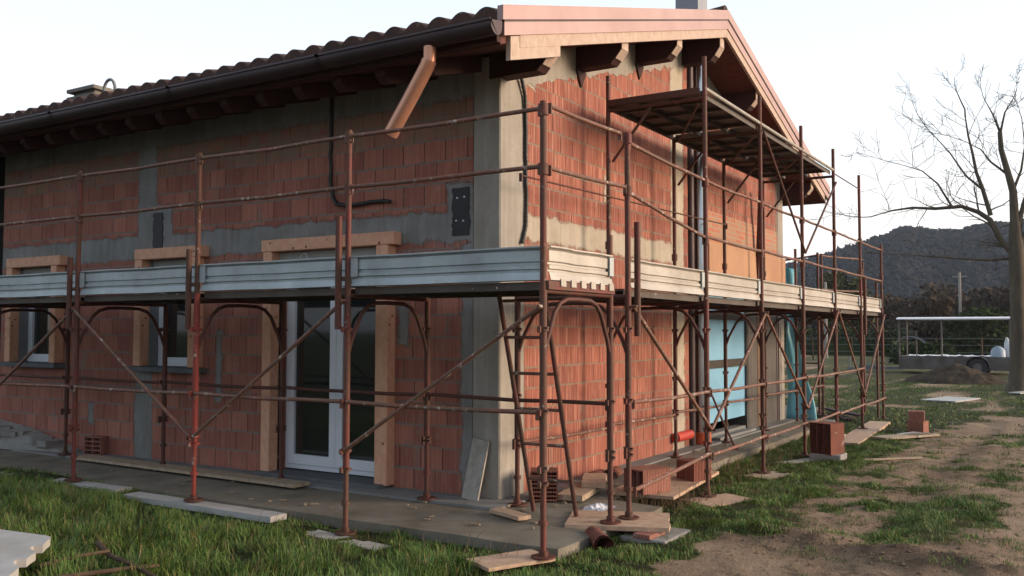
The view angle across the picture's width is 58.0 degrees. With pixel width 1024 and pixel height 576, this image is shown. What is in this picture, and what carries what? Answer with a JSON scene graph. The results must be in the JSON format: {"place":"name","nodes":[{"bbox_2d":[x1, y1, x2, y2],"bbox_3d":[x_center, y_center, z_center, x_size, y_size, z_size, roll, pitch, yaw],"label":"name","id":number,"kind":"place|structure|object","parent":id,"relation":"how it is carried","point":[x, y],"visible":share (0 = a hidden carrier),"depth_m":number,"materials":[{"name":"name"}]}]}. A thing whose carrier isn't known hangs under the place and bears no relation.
{"place":"outdoors","nodes":[
{"label":"outdoors","id":0,"kind":"place"},
{"bbox_2d":[0,465,656,575],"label":"grass","id":1,"kind":"structure","parent":0,"point":[163,529],"depth_m":6.74,"materials":[{"name":"green plant"}]},
{"bbox_2d":[0,529,50,575],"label":"board","id":2,"kind":"object","parent":1,"relation":"on","point":[18,550],"visible":1,"depth_m":5.91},
{"bbox_2d":[39,549,109,568],"bbox_3d":[-2.880,1.786,6.088,0.439,0.059,0.034,2,-4,-41],"label":"branch","id":3,"kind":"object","parent":1,"relation":"on","point":[84,555],"visible":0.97,"depth_m":6.09,"materials":[{"name":"brown wood"}]},
{"bbox_2d":[0,406,834,559],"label":"pavement","id":4,"kind":"structure","parent":0,"point":[385,514],"depth_m":8.08,"materials":[{"name":"concrete"}]},
{"bbox_2d":[0,420,79,451],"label":"rubble","id":5,"kind":"object","parent":4,"relation":"on","point":[16,436],"visible":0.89,"depth_m":11.65,"materials":[{"name":"grey concrete"}]},
{"bbox_2d":[76,454,309,487],"bbox_3d":[-3.512,1.920,9.773,3.608,0.030,0.229,-2,-3,33],"label":"plank","id":6,"kind":"object","parent":4,"relation":"on","point":[274,481],"visible":0.93,"depth_m":9.58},
{"bbox_2d":[3,418,800,509],"bbox_3d":[-0.878,2.149,13.886,7.810,0.026,9.660,-2,-3,32],"label":"screed strip","id":7,"kind":"object","parent":4,"relation":"on","point":[441,498],"visible":0.46,"depth_m":8.77,"materials":[{"name":"grey concrete"}]},
{"bbox_2d":[84,435,108,454],"bbox_3d":[-4.974,1.896,11.160,0.263,0.222,0.263,-1,-3,20],"label":"clay block","id":8,"kind":"object","parent":7,"relation":"on","point":[96,444],"depth_m":11.07,"materials":[{"name":"red brick"}]},
{"bbox_2d":[461,437,489,500],"bbox_3d":[-0.322,1.608,8.189,0.210,0.542,0.142,-2,-3,32],"label":"plank","id":9,"kind":"object","parent":7,"relation":"on","point":[475,469],"visible":0.93,"depth_m":8.18,"materials":[{"name":"grey wood"}]},
{"bbox_2d":[589,469,605,472],"bbox_3d":[0.853,1.889,9.369,0.170,0.085,0.340,-1,-3,22],"label":"roof tile","id":10,"kind":"object","parent":7,"relation":"on","point":[599,471],"visible":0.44,"depth_m":9.38,"materials":[{"name":"ceramic"}]},
{"bbox_2d":[38,436,783,528],"bbox_3d":[-0.757,2.056,11.896,6.729,0.042,7.829,-2,-3,32],"label":"debris","id":11,"kind":"object","parent":4,"relation":"on","point":[566,487],"visible":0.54,"depth_m":8.23,"materials":[{"name":"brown wood"}]},
{"bbox_2d":[489,507,530,520],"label":"plank","id":12,"kind":"object","parent":4,"relation":"on","point":[510,513],"visible":1,"depth_m":7.42,"materials":[{"name":"beige wood"}]},
{"bbox_2d":[496,293,577,516],"bbox_3d":[0.201,0.907,7.414,0.488,1.869,0.519,-2,-3,32],"label":"ladder","id":13,"kind":"object","parent":4,"relation":"on","point":[565,446],"visible":0.78,"depth_m":7.40,"materials":[{"name":"brown metal"}]},
{"bbox_2d":[530,467,557,500],"bbox_3d":[0.286,1.746,8.220,0.244,0.264,0.222,0,-3,2],"label":"clay block","id":14,"kind":"object","parent":4,"relation":"on","point":[552,489],"depth_m":8.12,"materials":[{"name":"red brick"}]},
{"bbox_2d":[558,483,600,500],"bbox_3d":[0.614,1.861,8.421,0.249,0.050,0.631,-1,-3,20],"label":"plank","id":15,"kind":"object","parent":4,"relation":"on","point":[582,494],"visible":0.79,"depth_m":8.25,"materials":[{"name":"beige wood"}]},
{"bbox_2d":[581,473,606,487],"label":"plank","id":16,"kind":"object","parent":15,"relation":"on","point":[593,480],"visible":1,"depth_m":8.63,"materials":[{"name":"beige wood"}]},
{"bbox_2d":[582,503,615,510],"bbox_3d":[0.739,1.850,7.840,0.218,0.058,0.276,-2,-3,32],"label":"plastic bag","id":17,"kind":"object","parent":4,"relation":"on","point":[599,506],"visible":0.93,"depth_m":7.78,"materials":[{"name":"white plastic"}]},
{"bbox_2d":[604,466,622,477],"bbox_3d":[1.055,1.900,9.597,0.170,0.085,0.340,-1,-3,18],"label":"roof tile","id":18,"kind":"object","parent":4,"relation":"on","point":[618,470],"visible":0.63,"depth_m":9.53,"materials":[{"name":"ceramic"}]},
{"bbox_2d":[564,510,670,532],"bbox_3d":[0.858,1.861,7.386,0.810,0.034,0.611,0,-3,10],"label":"base board","id":19,"kind":"object","parent":4,"relation":"on","point":[645,522],"visible":0.88,"depth_m":7.26,"materials":[{"name":"beige wood"}]},
{"bbox_2d":[508,56,888,519],"bbox_3d":[3.275,0.032,12.389,1.410,4.310,10.970,-2,-3,32],"label":"scaffold","id":20,"kind":"object","parent":19,"relation":"on","point":[696,114],"visible":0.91,"depth_m":10.47,"materials":[{"name":"metal"}]},
{"bbox_2d":[785,267,816,419],"bbox_3d":[4.969,0.957,15.905,0.514,2.660,0.120,-1,-3,20],"label":"plastic film","id":21,"kind":"object","parent":20,"relation":"hanging from","point":[790,355],"visible":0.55,"depth_m":15.90,"materials":[{"name":"teal plastic"}]},
{"bbox_2d":[613,468,718,499],"bbox_3d":[1.545,1.929,9.173,0.631,0.030,1.712,-1,-3,26],"label":"plank","id":22,"kind":"object","parent":4,"relation":"on","point":[675,484],"visible":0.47,"depth_m":8.70,"materials":[{"name":"brown wood"}]},
{"bbox_2d":[624,464,670,494],"bbox_3d":[1.249,1.771,8.536,0.362,0.222,0.252,2,-3,-38],"label":"clay block","id":23,"kind":"object","parent":22,"relation":"on","point":[641,474],"depth_m":8.45,"materials":[{"name":"brick"}]},
{"bbox_2d":[676,457,711,481],"bbox_3d":[1.828,1.821,9.271,0.242,0.192,0.254,2,-3,-33],"label":"clay block","id":24,"kind":"object","parent":22,"relation":"on","point":[694,472],"depth_m":9.17,"materials":[{"name":"red brick"}]},
{"bbox_2d":[712,396,738,448],"bbox_3d":[2.767,1.705,12.045,0.090,0.742,0.456,2,-3,-35],"label":"steel prop","id":25,"kind":"object","parent":4,"relation":"on","point":[723,422],"visible":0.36,"depth_m":12.00,"materials":[{"name":"grey metal"}]},
{"bbox_2d":[0,339,1023,575],"bbox_3d":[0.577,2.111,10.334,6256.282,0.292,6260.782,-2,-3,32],"label":"ground","id":26,"kind":"structure","parent":0,"point":[750,561],"depth_m":7.83,"materials":[{"name":"soil"}]},
{"bbox_2d":[7,472,130,491],"bbox_3d":[-4.483,1.947,9.268,1.812,0.030,0.180,-2,-3,31],"label":"plank","id":27,"kind":"object","parent":26,"relation":"on","point":[86,484],"visible":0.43,"depth_m":8.99,"materials":[{"name":"grey wood"}]},
{"bbox_2d":[57,564,158,575],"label":"branch","id":28,"kind":"object","parent":26,"relation":"on","point":[102,571],"visible":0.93,"depth_m":5.80,"materials":[{"name":"brown wood"}]},
{"bbox_2d":[95,540,156,575],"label":"branch","id":29,"kind":"object","parent":26,"relation":"on","point":[100,545],"visible":0.86,"depth_m":6.09,"materials":[{"name":"brown wood"}]},
{"bbox_2d":[123,491,286,522],"bbox_3d":[-2.759,1.928,8.157,1.956,0.050,0.199,-2,-3,32],"label":"plank","id":30,"kind":"object","parent":26,"relation":"on","point":[241,512],"visible":0.85,"depth_m":8.01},
{"bbox_2d":[289,529,388,550],"bbox_3d":[-1.347,1.950,7.139,1.058,0.035,0.179,-2,-4,40],"label":"plank","id":31,"kind":"object","parent":26,"relation":"on","point":[368,544],"visible":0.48,"depth_m":7.08,"materials":[{"name":"beige wood"}]},
{"bbox_2d":[0,0,829,499],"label":"brick house","id":32,"kind":"structure","parent":26,"relation":"on","point":[492,60],"depth_m":9.73,"materials":[{"name":"brick"}]},
{"bbox_2d":[0,267,64,367],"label":"window","id":33,"kind":"structure","parent":32,"relation":"in","point":[33,326],"depth_m":12.21,"materials":[{"name":"white plastic"}]},
{"bbox_2d":[128,259,206,373],"bbox_3d":[-3.876,0.316,10.580,1.190,1.285,0.350,-2,-3,32],"label":"window","id":34,"kind":"structure","parent":32,"relation":"in","point":[177,334],"depth_m":10.75,"materials":[{"name":"white plastic"}]},
{"bbox_2d":[253,277,391,489],"bbox_3d":[-1.865,0.781,9.276,1.680,2.320,0.370,-2,-3,32],"label":"door","id":35,"kind":"structure","parent":32,"relation":"in","point":[314,430],"depth_m":9.41,"materials":[{"name":"white plastic"}]},
{"bbox_2d":[466,549,554,571],"bbox_3d":[-0.005,1.858,6.309,0.547,0.024,0.308,2,-3,-33],"label":"base board","id":36,"kind":"object","parent":26,"relation":"on","point":[509,560],"visible":0.8,"depth_m":6.24,"materials":[{"name":"beige wood"}]},
{"bbox_2d":[0,100,626,560],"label":"scaffold","id":37,"kind":"object","parent":36,"relation":"on","point":[524,270],"visible":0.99,"depth_m":7.62,"materials":[{"name":"metal"}]},
{"bbox_2d":[259,442,810,557],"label":"dry weeds","id":38,"kind":"object","parent":26,"relation":"on","point":[679,500],"visible":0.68,"depth_m":8.59,"materials":[{"name":"plant"}]},
{"bbox_2d":[585,526,613,551],"bbox_3d":[0.641,1.878,6.875,0.148,0.146,0.337,1,-3,-9],"label":"drain pipe","id":39,"kind":"object","parent":26,"relation":"on","point":[594,534],"visible":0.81,"depth_m":6.82,"materials":[{"name":"ceramic"}]},
{"bbox_2d":[619,527,690,543],"bbox_3d":[1.117,1.936,7.183,0.380,0.065,0.520,-2,-3,32],"label":"concrete block","id":40,"kind":"object","parent":26,"relation":"on","point":[671,535],"depth_m":7.05,"materials":[{"name":"grey concrete"}]},
{"bbox_2d":[633,532,665,539],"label":"clay block","id":41,"kind":"object","parent":40,"relation":"on","point":[647,535],"depth_m":6.98,"materials":[{"name":"brick"}]},
{"bbox_2d":[681,493,752,507],"bbox_3d":[1.958,2.020,8.754,0.639,0.030,0.410,2,-3,-33],"label":"base board","id":42,"kind":"object","parent":26,"relation":"on","point":[727,499],"visible":0.52,"depth_m":8.74,"materials":[{"name":"beige wood"}]},
{"bbox_2d":[746,471,789,479],"bbox_3d":[2.872,2.100,10.306,0.566,0.030,0.351,3,-4,-44],"label":"base board","id":43,"kind":"object","parent":26,"relation":"on","point":[773,474],"visible":0.42,"depth_m":10.25,"materials":[{"name":"brown wood"}]},
{"bbox_2d":[775,458,813,463],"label":"plank","id":44,"kind":"object","parent":26,"relation":"on","point":[801,460],"visible":0.24,"depth_m":11.45,"materials":[{"name":"grey wood"}]},
{"bbox_2d":[784,299,816,336],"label":"tree","id":45,"kind":"object","parent":26,"relation":"on","point":[813,323],"visible":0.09,"depth_m":100.10,"materials":[{"name":"green plant"}]},
{"bbox_2d":[621,432,1020,575],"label":"soil clods","id":46,"kind":"object","parent":26,"relation":"on","point":[902,563],"visible":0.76,"depth_m":6.65,"materials":[{"name":"brown soil"}]},
{"bbox_2d":[824,282,827,357],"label":"utility pole","id":47,"kind":"object","parent":26,"relation":"on","point":[825,321],"visible":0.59,"depth_m":57.17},
{"bbox_2d":[809,452,846,460],"bbox_3d":[3.980,2.119,11.611,0.380,0.088,0.370,-2,-3,32],"label":"concrete block","id":48,"kind":"object","parent":26,"relation":"on","point":[817,456],"depth_m":11.48,"materials":[{"name":"grey concrete"}]},
{"bbox_2d":[809,421,844,454],"bbox_3d":[3.965,1.884,11.614,0.304,0.383,0.304,2,-3,-38],"label":"clay block","id":49,"kind":"object","parent":48,"relation":"on","point":[826,437],"depth_m":11.52,"materials":[{"name":"red brick"}]},
{"bbox_2d":[784,252,879,417],"bbox_3d":[6.200,0.910,18.034,2.331,3.120,1.879,-2,-3,32],"label":"scaffold","id":50,"kind":"object","parent":26,"relation":"on","point":[817,254],"visible":0.48,"depth_m":17.46,"materials":[{"name":"brown metal"}]},
{"bbox_2d":[832,412,850,420],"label":"plank","id":51,"kind":"object","parent":26,"relation":"on","point":[845,418],"visible":0.48,"depth_m":16.67,"materials":[{"name":"grey wood"}]},
{"bbox_2d":[827,410,858,417],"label":"plank","id":52,"kind":"object","parent":51,"relation":"on","point":[849,416],"visible":0.47,"depth_m":16.81,"materials":[{"name":"brown wood"}]},
{"bbox_2d":[821,407,860,416],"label":"plank","id":53,"kind":"object","parent":52,"relation":"on","point":[848,413],"visible":0.63,"depth_m":16.99,"materials":[{"name":"grey wood"}]},
{"bbox_2d":[811,306,871,339],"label":"tree","id":54,"kind":"object","parent":26,"relation":"on","point":[840,335],"visible":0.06,"depth_m":100.01,"materials":[{"name":"green plant"}]},
{"bbox_2d":[816,271,874,338],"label":"tree","id":55,"kind":"object","parent":26,"relation":"on","point":[841,281],"visible":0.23,"depth_m":78.13,"materials":[{"name":"green plant"}]},
{"bbox_2d":[844,421,889,444],"bbox_3d":[5.614,2.297,14.693,0.350,0.050,3.618,-1,-3,29],"label":"plank","id":56,"kind":"object","parent":26,"relation":"on","point":[855,436],"visible":0.64,"depth_m":14.44,"materials":[{"name":"beige wood"}]},
{"bbox_2d":[726,431,1023,573],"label":"grass tufts","id":57,"kind":"object","parent":26,"relation":"on","point":[1008,563],"visible":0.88,"depth_m":8.92,"materials":[{"name":"green plant"}]},
{"bbox_2d":[858,293,918,339],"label":"tree","id":58,"kind":"object","parent":26,"relation":"on","point":[895,308],"visible":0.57,"depth_m":91.23,"materials":[{"name":"brown plant"}]},
{"bbox_2d":[863,456,921,460],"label":"plank","id":59,"kind":"object","parent":26,"relation":"on","point":[897,458],"visible":0.98,"depth_m":11.51,"materials":[{"name":"beige wood"}]},
{"bbox_2d":[784,336,1003,360],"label":"fence","id":60,"kind":"object","parent":26,"relation":"on","point":[935,338],"visible":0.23,"depth_m":51.37,"materials":[{"name":"grey metal"}]},
{"bbox_2d":[784,325,1004,355],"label":"hedge","id":61,"kind":"object","parent":26,"relation":"on","point":[842,346],"visible":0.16,"depth_m":63.63,"materials":[{"name":"green plant"}]},
{"bbox_2d":[870,432,939,439],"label":"plank","id":62,"kind":"object","parent":26,"relation":"on","point":[895,436],"visible":0.92,"depth_m":13.93,"materials":[{"name":"beige wood"}]},
{"bbox_2d":[897,432,932,436],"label":"plank","id":63,"kind":"object","parent":62,"relation":"on","point":[906,433],"visible":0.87,"depth_m":14.21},
{"bbox_2d":[907,420,928,432],"bbox_3d":[6.464,2.214,14.698,0.250,0.200,0.251,-2,-4,42],"label":"clay block","id":64,"kind":"object","parent":62,"relation":"on","point":[918,426],"depth_m":14.61,"materials":[{"name":"red brick"}]},
{"bbox_2d":[908,410,924,420],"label":"clay block","id":65,"kind":"object","parent":64,"relation":"on","point":[916,415],"depth_m":14.64,"materials":[{"name":"red brick"}]},
{"bbox_2d":[888,336,931,359],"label":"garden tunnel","id":66,"kind":"structure","parent":26,"relation":"on","point":[903,340],"depth_m":53.42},
{"bbox_2d":[807,55,1023,391],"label":"bare tree","id":67,"kind":"object","parent":26,"relation":"on","point":[1014,247],"visible":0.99,"depth_m":25.68,"materials":[{"name":"brown plant"}]},
{"bbox_2d":[884,340,957,363],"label":"hedge","id":68,"kind":"object","parent":26,"relation":"on","point":[924,348],"visible":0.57,"depth_m":46.46,"materials":[{"name":"green plant"}]},
{"bbox_2d":[847,317,1010,372],"bbox_3d":[16.520,2.298,36.759,6.102,2.275,2.200,-2,-3,32],"label":"trailer","id":69,"kind":"object","parent":26,"relation":"on","point":[983,364],"visible":0.71,"depth_m":35.73,"materials":[{"name":"grey metal"}]},
{"bbox_2d":[907,354,991,356],"bbox_3d":[17.236,2.659,36.282,3.000,0.073,1.520,-2,-3,32],"label":"plastic sheet","id":70,"kind":"object","parent":69,"relation":"on","point":[948,355],"visible":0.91,"depth_m":36.07,"materials":[{"name":"white plastic"}]},
{"bbox_2d":[991,346,1005,356],"bbox_3d":[18.434,2.411,35.002,0.520,0.410,0.520,-2,-3,32],"label":"drum","id":71,"kind":"object","parent":69,"relation":"on","point":[997,351],"visible":0.97,"depth_m":34.82,"materials":[{"name":"white plastic"}]},
{"bbox_2d":[1004,337,1008,356],"bbox_3d":[18.851,2.248,35.044,0.310,0.751,0.315,-2,-3,32],"label":"sack","id":72,"kind":"object","parent":69,"relation":"on","point":[1006,345],"visible":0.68,"depth_m":34.98,"materials":[{"name":"white plastic"}]},
{"bbox_2d":[908,295,956,350],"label":"shrub","id":73,"kind":"object","parent":26,"relation":"on","point":[927,328],"visible":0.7,"depth_m":53.42,"materials":[{"name":"green plant"}]},
{"bbox_2d":[907,280,974,323],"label":"tree","id":74,"kind":"object","parent":26,"relation":"on","point":[935,292],"visible":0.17,"depth_m":91.83,"materials":[{"name":"brown plant"}]},
{"bbox_2d":[920,396,980,402],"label":"plank","id":75,"kind":"object","parent":26,"relation":"on","point":[950,399],"visible":0.99,"depth_m":21.58,"materials":[{"name":"white wood"}]},
{"bbox_2d":[904,363,1007,384],"bbox_3d":[14.300,2.746,29.780,3.100,0.654,3.000,-2,-3,32],"label":"soil heap","id":76,"kind":"object","parent":26,"relation":"on","point":[956,374],"visible":0.93,"depth_m":28.98,"materials":[{"name":"brown soil"}]},
{"bbox_2d":[953,272,966,313],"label":"utility pole","id":77,"kind":"object","parent":26,"relation":"on","point":[959,276],"visible":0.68,"depth_m":87.67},
{"bbox_2d":[942,305,1009,355],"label":"shrub","id":78,"kind":"object","parent":26,"relation":"on","point":[968,332],"visible":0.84,"depth_m":50.34,"materials":[{"name":"green plant"}]},
{"bbox_2d":[965,283,1009,327],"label":"tree","id":79,"kind":"object","parent":26,"relation":"on","point":[1001,299],"visible":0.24,"depth_m":91.68,"materials":[{"name":"brown plant"}]},
{"bbox_2d":[1008,391,1023,393],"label":"plank","id":80,"kind":"object","parent":26,"relation":"on","point":[1020,392],"visible":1,"depth_m":23.99,"materials":[{"name":"grey wood"}]},
{"bbox_2d":[0,0,1023,262],"label":"sky","id":81,"kind":"structure","parent":0,"point":[834,66],"materials":[{"name":"white"}]},
{"bbox_2d":[485,429,1023,575],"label":"grass","id":82,"kind":"structure","parent":0,"point":[812,472],"depth_m":8.48,"materials":[{"name":"green plant"}]},
{"bbox_2d":[785,378,1023,437],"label":"grass","id":83,"kind":"structure","parent":0,"point":[921,407],"depth_m":20.79,"materials":[{"name":"green plant"}]},
{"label":"hill","id":84,"kind":"structure","parent":0,"visible":0},
{"bbox_2d":[785,218,1023,339],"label":"wood","id":85,"kind":"object","parent":84,"relation":"on","point":[905,276],"visible":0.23,"depth_m":302.87,"materials":[{"name":"green plant"}]}
]}

